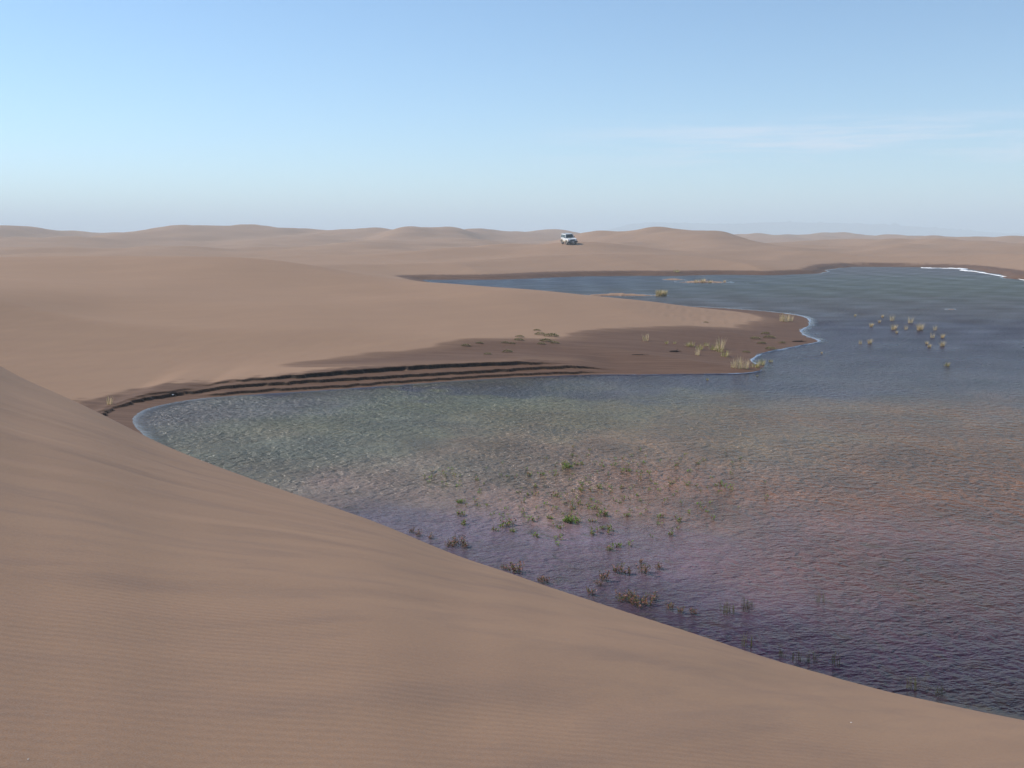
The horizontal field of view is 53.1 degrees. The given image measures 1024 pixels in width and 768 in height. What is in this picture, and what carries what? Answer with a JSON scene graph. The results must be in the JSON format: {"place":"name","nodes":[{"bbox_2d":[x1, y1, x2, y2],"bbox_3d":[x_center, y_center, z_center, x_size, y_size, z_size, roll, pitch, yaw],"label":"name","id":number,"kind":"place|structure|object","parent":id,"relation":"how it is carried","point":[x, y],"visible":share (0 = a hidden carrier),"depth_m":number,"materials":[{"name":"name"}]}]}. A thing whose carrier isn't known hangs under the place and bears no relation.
{"place":"outdoors","nodes":[
{"label":"outdoors","id":0,"kind":"place"},
{"bbox_2d":[0,224,1023,767],"bbox_3d":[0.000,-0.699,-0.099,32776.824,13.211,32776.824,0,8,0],"label":"sand dunes","id":1,"kind":"structure","parent":0,"point":[162,606],"depth_m":9.18,"materials":[{"name":"beige sand"}]},
{"bbox_2d":[560,233,577,244],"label":"off road car","id":2,"kind":"object","parent":1,"relation":"on","point":[567,238],"visible":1,"depth_m":189.60,"materials":[{"name":"white paint"}]},
{"bbox_2d":[655,289,667,295],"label":"grass tuft","id":3,"kind":"object","parent":1,"relation":"on","point":[661,293],"visible":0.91,"depth_m":90.00,"materials":[{"name":"plant"}]},
{"bbox_2d":[715,337,724,348],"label":"grass tuft","id":4,"kind":"object","parent":1,"relation":"on","point":[720,345],"visible":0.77,"depth_m":45.95,"materials":[{"name":"plant"}]},
{"bbox_2d":[720,351,729,356],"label":"grass tuft","id":5,"kind":"object","parent":1,"relation":"on","point":[724,354],"visible":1,"depth_m":43.33,"materials":[{"name":"plant"}]},
{"bbox_2d":[733,355,742,368],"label":"grass tuft","id":6,"kind":"object","parent":1,"relation":"on","point":[739,364],"visible":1,"depth_m":39.52,"materials":[{"name":"plant"}]},
{"bbox_2d":[743,360,748,368],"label":"grass tuft","id":7,"kind":"object","parent":1,"relation":"on","point":[747,365],"visible":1,"depth_m":39.61,"materials":[{"name":"plant"}]},
{"bbox_2d":[750,361,759,367],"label":"grass tuft","id":8,"kind":"object","parent":1,"relation":"on","point":[757,365],"visible":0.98,"depth_m":40.14,"materials":[{"name":"plant"}]},
{"bbox_2d":[0,0,1023,233],"label":"sky","id":9,"kind":"structure","parent":0,"point":[580,116],"materials":[{"name":"blue"}]},
{"bbox_2d":[132,267,1023,719],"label":"water","id":10,"kind":"structure","parent":0,"point":[884,475],"depth_m":22.50,"materials":[{"name":"blue liquid"}]},
{"bbox_2d":[445,539,456,546],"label":"shore weed","id":11,"kind":"object","parent":10,"relation":"on","point":[450,543],"visible":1,"depth_m":16.82,"materials":[{"name":"brown plant"}]},
{"bbox_2d":[452,533,465,544],"bbox_3d":[-0.873,2.572,16.905,0.226,0.215,0.301,2,8,13],"label":"shore weed","id":12,"kind":"object","parent":10,"relation":"on","point":[457,541],"visible":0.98,"depth_m":16.88,"materials":[{"name":"brown plant"}]},
{"bbox_2d":[461,541,469,547],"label":"shore weed","id":13,"kind":"object","parent":10,"relation":"on","point":[465,544],"visible":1,"depth_m":16.71,"materials":[{"name":"brown plant"}]},
{"bbox_2d":[499,519,508,527],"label":"pondweed clump","id":14,"kind":"object","parent":10,"relation":"on","point":[504,522],"visible":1,"depth_m":17.96,"materials":[{"name":"green plant"}]},
{"bbox_2d":[507,561,514,571],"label":"shore weed","id":15,"kind":"object","parent":10,"relation":"on","point":[510,567],"visible":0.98,"depth_m":15.55,"materials":[{"name":"brown plant"}]},
{"bbox_2d":[506,518,516,524],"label":"pondweed clump","id":16,"kind":"object","parent":10,"relation":"on","point":[511,522],"visible":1,"depth_m":18.07,"materials":[{"name":"green plant"}]},
{"bbox_2d":[511,561,524,573],"bbox_3d":[0.107,2.780,15.477,0.208,0.198,0.278,-4,9,-26],"label":"shore weed","id":17,"kind":"object","parent":10,"relation":"on","point":[514,570],"visible":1,"depth_m":15.49,"materials":[{"name":"brown plant"}]},
{"bbox_2d":[539,575,549,582],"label":"shore weed","id":18,"kind":"object","parent":10,"relation":"on","point":[542,578],"visible":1,"depth_m":15.01,"materials":[{"name":"brown plant"}]},
{"bbox_2d":[562,463,573,468],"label":"pondweed clump","id":19,"kind":"object","parent":10,"relation":"on","point":[568,465],"visible":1,"depth_m":22.55,"materials":[{"name":"green plant"}]},
{"bbox_2d":[562,515,579,523],"bbox_3d":[1.071,2.406,18.230,0.390,0.165,0.315,7,11,40],"label":"pondweed clump","id":20,"kind":"object","parent":10,"relation":"on","point":[566,518],"visible":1,"depth_m":18.22,"materials":[{"name":"green plant"}]},
{"bbox_2d":[586,586,596,594],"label":"shore weed","id":21,"kind":"object","parent":10,"relation":"on","point":[589,592],"visible":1,"depth_m":14.51,"materials":[{"name":"brown plant"}]},
{"bbox_2d":[599,570,611,580],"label":"shore weed","id":22,"kind":"object","parent":10,"relation":"on","point":[601,578],"visible":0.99,"depth_m":15.12,"materials":[{"name":"brown plant"}]},
{"bbox_2d":[611,562,624,573],"bbox_3d":[1.606,2.783,15.466,0.186,0.196,0.230,-6,10,-37],"label":"shore weed","id":23,"kind":"object","parent":10,"relation":"on","point":[616,569],"visible":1,"depth_m":15.47,"materials":[{"name":"brown plant"}]},
{"bbox_2d":[615,589,636,602],"bbox_3d":[1.604,2.961,14.317,0.352,0.147,0.354,0,8,-1],"label":"shore weed","id":24,"kind":"object","parent":10,"relation":"on","point":[627,595],"visible":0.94,"depth_m":14.33,"materials":[{"name":"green plant"}]},
{"bbox_2d":[628,591,654,607],"bbox_3d":[1.800,2.982,14.126,0.393,0.159,0.318,-4,9,-28],"label":"shore weed","id":25,"kind":"object","parent":10,"relation":"on","point":[644,602],"visible":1,"depth_m":14.12,"materials":[{"name":"brown plant"}]},
{"bbox_2d":[635,563,650,572],"bbox_3d":[1.979,2.782,15.464,0.278,0.198,0.208,3,9,22],"label":"shore weed","id":26,"kind":"object","parent":10,"relation":"on","point":[644,569],"visible":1,"depth_m":15.46,"materials":[{"name":"brown plant"}]},
{"bbox_2d":[720,600,729,613],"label":"reed clump","id":27,"kind":"object","parent":10,"relation":"on","point":[725,607],"visible":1,"depth_m":13.81,"materials":[{"name":"green plant"}]},
{"bbox_2d":[741,598,750,611],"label":"reed clump","id":28,"kind":"object","parent":10,"relation":"on","point":[744,605],"visible":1,"depth_m":13.88,"materials":[{"name":"green plant"}]},
{"bbox_2d":[740,634,751,646],"bbox_3d":[2.905,3.173,12.694,0.160,0.187,0.098,4,9,24],"label":"reed clump","id":29,"kind":"object","parent":10,"relation":"on","point":[746,641],"visible":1,"depth_m":12.70,"materials":[{"name":"green plant"}]},
{"bbox_2d":[750,313,820,363],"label":"foam","id":30,"kind":"object","parent":10,"relation":"on","point":[753,358],"visible":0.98,"depth_m":49.23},
{"bbox_2d":[807,651,818,662],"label":"reed clump","id":31,"kind":"object","parent":10,"relation":"on","point":[813,658],"visible":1,"depth_m":12.22,"materials":[{"name":"green plant"}]},
{"bbox_2d":[832,654,839,665],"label":"reed clump","id":32,"kind":"object","parent":10,"relation":"on","point":[834,660],"visible":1,"depth_m":12.15,"materials":[{"name":"green plant"}]},
{"bbox_2d":[906,678,916,689],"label":"reed clump","id":33,"kind":"object","parent":10,"relation":"on","point":[915,686],"visible":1,"depth_m":11.47,"materials":[{"name":"green plant"}]},
{"bbox_2d":[921,267,971,270],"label":"foam","id":34,"kind":"object","parent":10,"relation":"on","point":[963,269],"visible":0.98,"depth_m":171.64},
{"bbox_2d":[961,270,1022,279],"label":"foam","id":35,"kind":"object","parent":10,"relation":"on","point":[988,273],"visible":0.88,"depth_m":147.50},
{"bbox_2d":[605,220,1023,236],"bbox_3d":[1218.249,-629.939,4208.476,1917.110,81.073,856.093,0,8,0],"label":"hills","id":36,"kind":"structure","parent":0,"point":[787,227],"depth_m":4054.01,"materials":[{"name":"beige sand"}]}
]}

